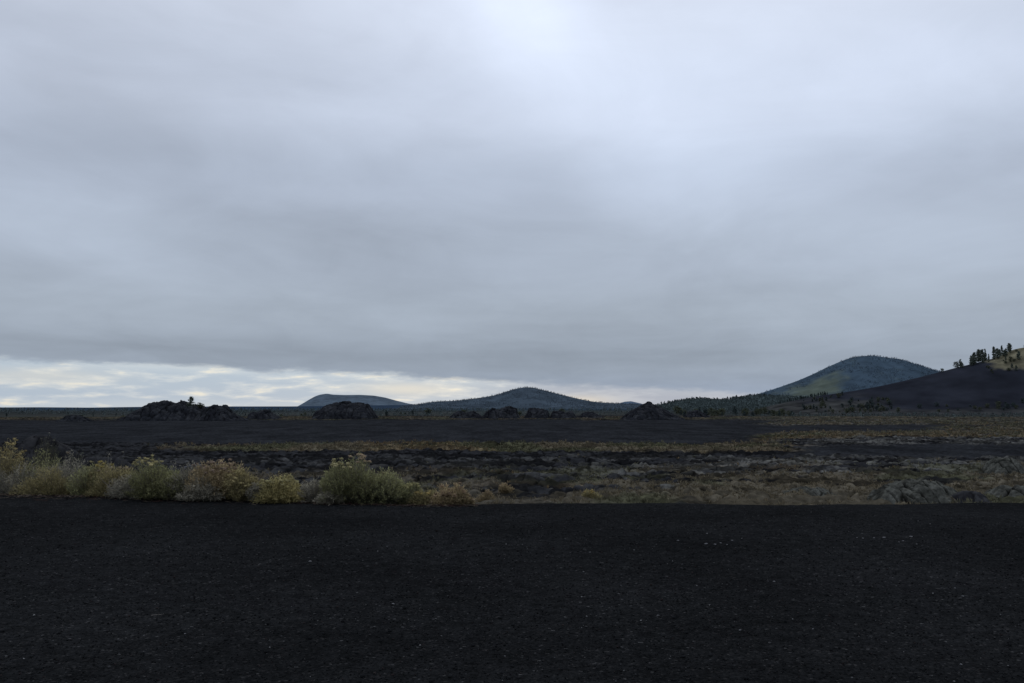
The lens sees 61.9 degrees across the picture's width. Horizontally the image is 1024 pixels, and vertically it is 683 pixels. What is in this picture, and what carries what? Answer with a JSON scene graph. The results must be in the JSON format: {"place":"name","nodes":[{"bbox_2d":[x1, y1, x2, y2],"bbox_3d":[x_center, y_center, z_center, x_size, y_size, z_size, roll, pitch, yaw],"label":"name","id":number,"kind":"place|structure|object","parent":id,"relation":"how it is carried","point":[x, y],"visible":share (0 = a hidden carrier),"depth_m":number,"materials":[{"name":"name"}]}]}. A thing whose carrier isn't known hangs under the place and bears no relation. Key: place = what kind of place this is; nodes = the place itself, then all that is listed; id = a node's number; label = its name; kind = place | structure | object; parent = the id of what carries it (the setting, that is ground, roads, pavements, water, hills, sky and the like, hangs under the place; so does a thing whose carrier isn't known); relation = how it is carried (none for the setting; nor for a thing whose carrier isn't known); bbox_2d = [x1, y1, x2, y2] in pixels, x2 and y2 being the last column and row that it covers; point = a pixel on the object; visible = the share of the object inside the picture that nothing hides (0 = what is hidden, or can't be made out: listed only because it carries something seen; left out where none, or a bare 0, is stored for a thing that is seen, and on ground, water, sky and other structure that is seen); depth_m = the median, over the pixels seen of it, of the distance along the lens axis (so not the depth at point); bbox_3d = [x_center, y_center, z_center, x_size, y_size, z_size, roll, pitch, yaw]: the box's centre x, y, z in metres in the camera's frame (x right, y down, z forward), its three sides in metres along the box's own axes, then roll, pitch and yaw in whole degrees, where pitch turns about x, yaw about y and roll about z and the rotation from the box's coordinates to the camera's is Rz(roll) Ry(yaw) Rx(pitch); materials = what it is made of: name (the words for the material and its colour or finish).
{"place":"outdoors","nodes":[
{"label":"outdoors","id":0,"kind":"place"},
{"bbox_2d":[1,387,641,408],"bbox_3d":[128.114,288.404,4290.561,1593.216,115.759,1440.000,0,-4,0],"label":"hill","id":1,"kind":"structure","parent":0,"point":[530,392],"depth_m":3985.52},
{"bbox_2d":[299,394,413,405],"bbox_3d":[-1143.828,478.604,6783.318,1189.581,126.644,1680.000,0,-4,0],"label":"hill","id":2,"kind":"structure","parent":0,"point":[322,400],"depth_m":6522.79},
{"bbox_2d":[0,409,1022,416],"bbox_3d":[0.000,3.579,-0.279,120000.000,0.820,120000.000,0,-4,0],"label":"ground","id":3,"kind":"structure","parent":0,"point":[50,414],"depth_m":594.03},
{"bbox_2d":[0,435,84,472],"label":"lava outcrop","id":4,"kind":"object","parent":3,"relation":"on","point":[30,444],"visible":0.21,"depth_m":29.26,"materials":[{"name":"black stone"}]},
{"bbox_2d":[32,432,66,471],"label":"rabbitbrush","id":5,"kind":"object","parent":4,"relation":"on","point":[51,453],"visible":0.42,"depth_m":27.73,"materials":[{"name":"green plant"}]},
{"bbox_2d":[56,415,93,421],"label":"lava outcrop","id":6,"kind":"object","parent":3,"relation":"on","point":[76,418],"visible":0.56,"depth_m":212.20,"materials":[{"name":"black stone"}]},
{"bbox_2d":[76,456,139,474],"bbox_3d":[-12.332,5.829,25.610,2.035,4.756,3.140,0,-4,0],"label":"lava outcrop","id":7,"kind":"object","parent":3,"relation":"on","point":[115,459],"visible":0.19,"depth_m":25.55,"materials":[{"name":"grey stone"}]},
{"bbox_2d":[115,400,205,420],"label":"lava outcrop","id":8,"kind":"object","parent":3,"relation":"on","point":[165,410],"visible":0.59,"depth_m":227.65,"materials":[{"name":"black stone"}]},
{"bbox_2d":[185,396,194,406],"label":"pine tree","id":9,"kind":"object","parent":8,"relation":"on","point":[190,402],"visible":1,"depth_m":232.13,"materials":[{"name":"green plant"}]},
{"bbox_2d":[194,404,250,420],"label":"lava outcrop","id":10,"kind":"object","parent":3,"relation":"on","point":[214,412],"visible":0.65,"depth_m":223.39,"materials":[{"name":"black stone"}]},
{"bbox_2d":[247,409,280,418],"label":"lava outcrop","id":11,"kind":"object","parent":3,"relation":"on","point":[265,414],"visible":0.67,"depth_m":246.55,"materials":[{"name":"black stone"}]},
{"bbox_2d":[311,401,377,418],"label":"lava outcrop","id":12,"kind":"object","parent":3,"relation":"on","point":[347,410],"visible":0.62,"depth_m":253.60,"materials":[{"name":"black stone"}]},
{"bbox_2d":[449,411,482,418],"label":"lava outcrop","id":13,"kind":"object","parent":3,"relation":"on","point":[464,415],"visible":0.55,"depth_m":266.01,"materials":[{"name":"black stone"}]},
{"bbox_2d":[482,406,519,418],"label":"lava outcrop","id":14,"kind":"object","parent":3,"relation":"on","point":[506,412],"visible":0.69,"depth_m":257.80,"materials":[{"name":"black stone"}]},
{"bbox_2d":[0,407,1023,416],"bbox_3d":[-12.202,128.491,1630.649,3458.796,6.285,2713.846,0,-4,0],"label":"plain brush","id":15,"kind":"object","parent":3,"relation":"on","point":[452,412],"visible":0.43,"depth_m":604.52,"materials":[{"name":"green plant"}]},
{"bbox_2d":[524,407,549,417],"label":"lava outcrop","id":16,"kind":"object","parent":3,"relation":"on","point":[534,412],"visible":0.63,"depth_m":267.40,"materials":[{"name":"black stone"}]},
{"bbox_2d":[549,410,576,418],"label":"lava outcrop","id":17,"kind":"object","parent":3,"relation":"on","point":[559,414],"visible":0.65,"depth_m":264.36,"materials":[{"name":"black stone"}]},
{"bbox_2d":[577,411,603,417],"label":"lava outcrop","id":18,"kind":"object","parent":3,"relation":"on","point":[588,414],"visible":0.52,"depth_m":271.31,"materials":[{"name":"black stone"}]},
{"bbox_2d":[620,401,684,419],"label":"lava outcrop","id":19,"kind":"object","parent":3,"relation":"on","point":[648,410],"visible":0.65,"depth_m":233.72,"materials":[{"name":"black stone"}]},
{"bbox_2d":[683,409,710,417],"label":"lava outcrop","id":20,"kind":"object","parent":3,"relation":"on","point":[694,413],"visible":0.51,"depth_m":285.85,"materials":[{"name":"black stone"}]},
{"bbox_2d":[712,410,719,415],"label":"scrub tree","id":21,"kind":"object","parent":3,"relation":"on","point":[716,413],"visible":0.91,"depth_m":362.77,"materials":[{"name":"green plant"}]},
{"bbox_2d":[757,408,763,414],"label":"scrub tree","id":22,"kind":"object","parent":3,"relation":"on","point":[760,411],"visible":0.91,"depth_m":442.51,"materials":[{"name":"green plant"}]},
{"bbox_2d":[0,495,1023,682],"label":"cinder ground","id":23,"kind":"structure","parent":0,"point":[15,509],"depth_m":7.94,"materials":[{"name":"black gravel"}]},
{"bbox_2d":[0,437,34,485],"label":"rabbitbrush","id":24,"kind":"object","parent":23,"relation":"on","point":[15,462],"visible":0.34,"depth_m":17.89,"materials":[{"name":"green plant"}]},
{"bbox_2d":[0,460,43,494],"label":"rabbitbrush","id":25,"kind":"object","parent":23,"relation":"on","point":[5,486],"visible":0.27,"depth_m":17.46,"materials":[{"name":"green plant"}]},
{"bbox_2d":[0,449,69,492],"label":"rabbitbrush","id":26,"kind":"object","parent":23,"relation":"on","point":[41,466],"visible":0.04,"depth_m":17.88,"materials":[{"name":"green plant"}]},
{"bbox_2d":[9,464,76,494],"bbox_3d":[-9.352,2.901,17.281,1.690,0.882,1.141,2,-5,-28],"label":"rabbitbrush","id":27,"kind":"object","parent":23,"relation":"on","point":[39,486],"visible":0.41,"depth_m":17.10,"materials":[{"name":"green plant"}]},
{"bbox_2d":[40,449,89,488],"bbox_3d":[-9.347,2.912,17.772,1.099,1.347,1.387,-3,-5,30],"label":"rabbitbrush","id":28,"kind":"object","parent":23,"relation":"on","point":[65,474],"visible":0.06,"depth_m":17.77,"materials":[{"name":"green plant"}]},
{"bbox_2d":[63,460,102,495],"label":"rabbitbrush","id":29,"kind":"object","parent":23,"relation":"on","point":[78,489],"visible":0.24,"depth_m":16.95,"materials":[{"name":"green plant"}]},
{"bbox_2d":[72,461,118,494],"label":"rabbitbrush","id":30,"kind":"object","parent":23,"relation":"on","point":[99,466],"visible":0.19,"depth_m":17.04,"materials":[{"name":"green plant"}]},
{"bbox_2d":[82,466,133,496],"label":"rabbitbrush","id":31,"kind":"object","parent":23,"relation":"on","point":[99,487],"visible":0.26,"depth_m":16.66,"materials":[{"name":"green plant"}]},
{"bbox_2d":[104,471,144,498],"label":"rabbitbrush","id":32,"kind":"object","parent":23,"relation":"on","point":[116,491],"visible":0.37,"depth_m":15.98,"materials":[{"name":"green plant"}]},
{"bbox_2d":[122,453,179,500],"bbox_3d":[-6.791,2.558,16.061,1.291,0.884,1.576,0,-4,-2],"label":"rabbitbrush","id":33,"kind":"object","parent":23,"relation":"on","point":[151,475],"visible":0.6,"depth_m":15.91,"materials":[{"name":"green plant"}]},
{"bbox_2d":[144,468,186,499],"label":"rabbitbrush","id":34,"kind":"object","parent":23,"relation":"on","point":[159,493],"visible":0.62,"depth_m":15.72,"materials":[{"name":"green plant"}]},
{"bbox_2d":[154,461,203,499],"bbox_3d":[-6.149,2.623,16.135,1.189,0.749,1.046,3,-5,-33],"label":"rabbitbrush","id":35,"kind":"object","parent":23,"relation":"on","point":[185,474],"visible":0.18,"depth_m":15.85,"materials":[{"name":"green plant"}]},
{"bbox_2d":[174,475,225,501],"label":"rabbitbrush","id":36,"kind":"object","parent":23,"relation":"on","point":[199,493],"visible":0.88,"depth_m":15.49,"materials":[{"name":"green plant"}]},
{"bbox_2d":[184,457,250,499],"bbox_3d":[-5.430,2.560,15.931,1.335,0.844,1.137,0,-4,-3],"label":"rabbitbrush","id":37,"kind":"object","parent":23,"relation":"on","point":[213,473],"visible":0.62,"depth_m":15.76,"materials":[{"name":"green plant"}]},
{"bbox_2d":[0,493,477,507],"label":"leaf litter","id":38,"kind":"object","parent":23,"relation":"on","point":[299,502],"visible":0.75,"depth_m":15.48,"materials":[{"name":"brown plant"}]},
{"bbox_2d":[217,465,261,501],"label":"rabbitbrush","id":39,"kind":"object","parent":23,"relation":"on","point":[241,484],"visible":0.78,"depth_m":15.53,"materials":[{"name":"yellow plant"}]},
{"bbox_2d":[245,483,264,501],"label":"rabbitbrush","id":40,"kind":"object","parent":23,"relation":"on","point":[254,488],"visible":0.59,"depth_m":15.39,"materials":[{"name":"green plant"}]},
{"bbox_2d":[249,473,303,503],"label":"rabbitbrush","id":41,"kind":"object","parent":23,"relation":"on","point":[268,484],"visible":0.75,"depth_m":15.42,"materials":[{"name":"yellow plant"}]},
{"bbox_2d":[260,484,305,503],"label":"rabbitbrush","id":42,"kind":"object","parent":23,"relation":"on","point":[293,497],"visible":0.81,"depth_m":15.31,"materials":[{"name":"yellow plant"}]},
{"bbox_2d":[297,477,322,502],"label":"rabbitbrush","id":43,"kind":"object","parent":23,"relation":"on","point":[310,492],"visible":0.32,"depth_m":15.42,"materials":[{"name":"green plant"}]},
{"bbox_2d":[311,488,348,505],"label":"rabbitbrush","id":44,"kind":"object","parent":23,"relation":"on","point":[331,500],"visible":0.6,"depth_m":15.10,"materials":[{"name":"green plant"}]},
{"bbox_2d":[318,457,372,502],"bbox_3d":[-3.030,2.546,15.485,1.226,0.889,1.295,0,-4,4],"label":"rabbitbrush","id":45,"kind":"object","parent":23,"relation":"on","point":[331,481],"visible":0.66,"depth_m":15.20,"materials":[{"name":"green plant"}]},
{"bbox_2d":[338,452,386,504],"bbox_3d":[-2.757,2.503,15.514,1.041,1.038,1.402,1,-5,-16],"label":"rabbitbrush","id":46,"kind":"object","parent":23,"relation":"on","point":[367,479],"visible":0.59,"depth_m":15.25,"materials":[{"name":"green plant"}]},
{"bbox_2d":[343,483,401,503],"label":"rabbitbrush","id":47,"kind":"object","parent":23,"relation":"on","point":[375,500],"visible":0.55,"depth_m":15.18,"materials":[{"name":"green plant"}]},
{"bbox_2d":[367,467,414,503],"bbox_3d":[-2.120,2.654,15.574,1.301,0.766,0.969,2,-5,-26],"label":"rabbitbrush","id":48,"kind":"object","parent":23,"relation":"on","point":[390,482],"visible":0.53,"depth_m":15.31,"materials":[{"name":"green plant"}]},
{"bbox_2d":[398,482,422,504],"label":"rabbitbrush","id":49,"kind":"object","parent":23,"relation":"on","point":[410,487],"visible":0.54,"depth_m":15.43,"materials":[{"name":"green plant"}]},
{"bbox_2d":[408,488,439,504],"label":"rabbitbrush","id":50,"kind":"object","parent":23,"relation":"on","point":[421,497],"visible":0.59,"depth_m":15.27,"materials":[{"name":"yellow plant"}]},
{"bbox_2d":[424,491,446,504],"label":"rabbitbrush","id":51,"kind":"object","parent":23,"relation":"on","point":[435,498],"visible":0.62,"depth_m":15.22,"materials":[{"name":"beige plant"}]},
{"bbox_2d":[435,482,469,504],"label":"rabbitbrush","id":52,"kind":"object","parent":23,"relation":"on","point":[454,494],"visible":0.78,"depth_m":15.28,"materials":[{"name":"beige plant"}]},
{"bbox_2d":[458,491,474,504],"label":"rabbitbrush","id":53,"kind":"object","parent":23,"relation":"on","point":[469,500],"visible":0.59,"depth_m":15.32,"materials":[{"name":"beige plant"}]},
{"bbox_2d":[0,415,1023,504],"bbox_3d":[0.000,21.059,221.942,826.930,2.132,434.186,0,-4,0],"label":"lava field","id":54,"kind":"structure","parent":0,"point":[97,438],"depth_m":64.18,"materials":[{"name":"black stone"}]},
{"bbox_2d":[69,450,85,474],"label":"rabbitbrush","id":55,"kind":"object","parent":54,"relation":"on","point":[72,466],"visible":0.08,"depth_m":23.90,"materials":[{"name":"green plant"}]},
{"bbox_2d":[474,489,494,501],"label":"rabbitbrush","id":56,"kind":"object","parent":54,"relation":"on","point":[484,496],"visible":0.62,"depth_m":29.58,"materials":[{"name":"beige plant"}]},
{"bbox_2d":[498,482,514,492],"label":"rabbitbrush","id":57,"kind":"object","parent":54,"relation":"on","point":[505,487],"visible":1,"depth_m":32.55,"materials":[{"name":"plant"}]},
{"bbox_2d":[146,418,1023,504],"bbox_3d":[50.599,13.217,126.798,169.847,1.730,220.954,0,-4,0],"label":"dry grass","id":58,"kind":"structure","parent":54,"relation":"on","point":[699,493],"depth_m":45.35,"materials":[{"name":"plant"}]},
{"bbox_2d":[581,488,602,499],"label":"rabbitbrush","id":59,"kind":"object","parent":54,"relation":"on","point":[590,493],"visible":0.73,"depth_m":29.53,"materials":[{"name":"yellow plant"}]},
{"bbox_2d":[783,486,836,495],"bbox_3d":[11.406,5.920,32.639,2.707,0.793,3.000,0,-4,0],"label":"lava mound","id":60,"kind":"object","parent":54,"relation":"on","point":[818,491],"visible":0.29,"depth_m":32.09,"materials":[{"name":"grey stone"}]},
{"bbox_2d":[867,478,957,503],"bbox_3d":[14.372,5.554,30.160,4.146,1.402,3.800,0,-4,0],"label":"lava mound","id":61,"kind":"object","parent":54,"relation":"on","point":[914,491],"visible":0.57,"depth_m":29.32,"materials":[{"name":"grey stone"}]},
{"bbox_2d":[951,491,991,502],"bbox_3d":[15.522,6.777,28.951,1.757,3.387,2.093,0,-4,0],"label":"lava outcrop","id":62,"kind":"object","parent":54,"relation":"on","point":[974,496],"visible":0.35,"depth_m":28.80,"materials":[{"name":"grey stone"}]},
{"bbox_2d":[981,457,1023,474],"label":"lava mound","id":63,"kind":"object","parent":54,"relation":"on","point":[1005,466],"visible":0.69,"depth_m":43.03,"materials":[{"name":"grey stone"}]},
{"bbox_2d":[983,485,1023,498],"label":"lava mound","id":64,"kind":"object","parent":54,"relation":"on","point":[1004,491],"visible":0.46,"depth_m":30.90,"materials":[{"name":"grey stone"}]},
{"bbox_2d":[0,0,1023,407],"label":"sky","id":65,"kind":"structure","parent":0,"point":[217,202],"materials":[{"name":"grey"}]},
{"bbox_2d":[622,401,639,403],"bbox_3d":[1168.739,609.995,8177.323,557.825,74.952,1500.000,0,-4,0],"label":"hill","id":66,"kind":"structure","parent":0,"point":[627,402],"depth_m":8032.57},
{"bbox_2d":[663,396,792,409],"bbox_3d":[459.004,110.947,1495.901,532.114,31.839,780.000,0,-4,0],"label":"hill","id":67,"kind":"structure","parent":0,"point":[740,401],"depth_m":1392.19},
{"bbox_2d":[655,394,806,410],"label":"ridge wood","id":68,"kind":"object","parent":67,"relation":"on","point":[751,405],"visible":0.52,"depth_m":1364.80,"materials":[{"name":"green plant"}]},
{"bbox_2d":[741,408,749,414],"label":"scrub tree","id":69,"kind":"object","parent":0,"point":[745,410],"visible":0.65,"depth_m":377.45,"materials":[{"name":"green plant"}]},
{"bbox_2d":[763,356,938,396],"bbox_3d":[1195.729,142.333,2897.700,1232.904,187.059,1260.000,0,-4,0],"label":"hill","id":70,"kind":"structure","parent":0,"point":[828,381],"depth_m":2725.12,"materials":[{"name":"green plant"}]},
{"bbox_2d":[760,355,941,396],"bbox_3d":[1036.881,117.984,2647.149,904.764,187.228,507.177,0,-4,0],"label":"cone wood","id":71,"kind":"object","parent":70,"relation":"on","point":[886,357],"visible":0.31,"depth_m":2773.77,"materials":[{"name":"green plant"}]},
{"bbox_2d":[748,348,1023,414],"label":"hill","id":72,"kind":"structure","parent":0,"point":[979,384],"depth_m":568.59,"materials":[{"name":"black soil"}]},
{"bbox_2d":[969,355,973,364],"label":"pine tree","id":73,"kind":"object","parent":72,"relation":"on","point":[971,360],"visible":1,"depth_m":609.71,"materials":[{"name":"green plant"}]},
{"bbox_2d":[971,352,977,363],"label":"pine tree","id":74,"kind":"object","parent":72,"relation":"on","point":[974,355],"visible":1,"depth_m":613.40,"materials":[{"name":"green plant"}]},
{"bbox_2d":[976,349,980,361],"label":"pine tree","id":75,"kind":"object","parent":72,"relation":"on","point":[978,353],"visible":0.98,"depth_m":620.13,"materials":[{"name":"green plant"}]},
{"bbox_2d":[994,348,1001,358],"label":"pine tree","id":76,"kind":"object","parent":72,"relation":"on","point":[997,352],"visible":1,"depth_m":609.97,"materials":[{"name":"green plant"}]}
]}

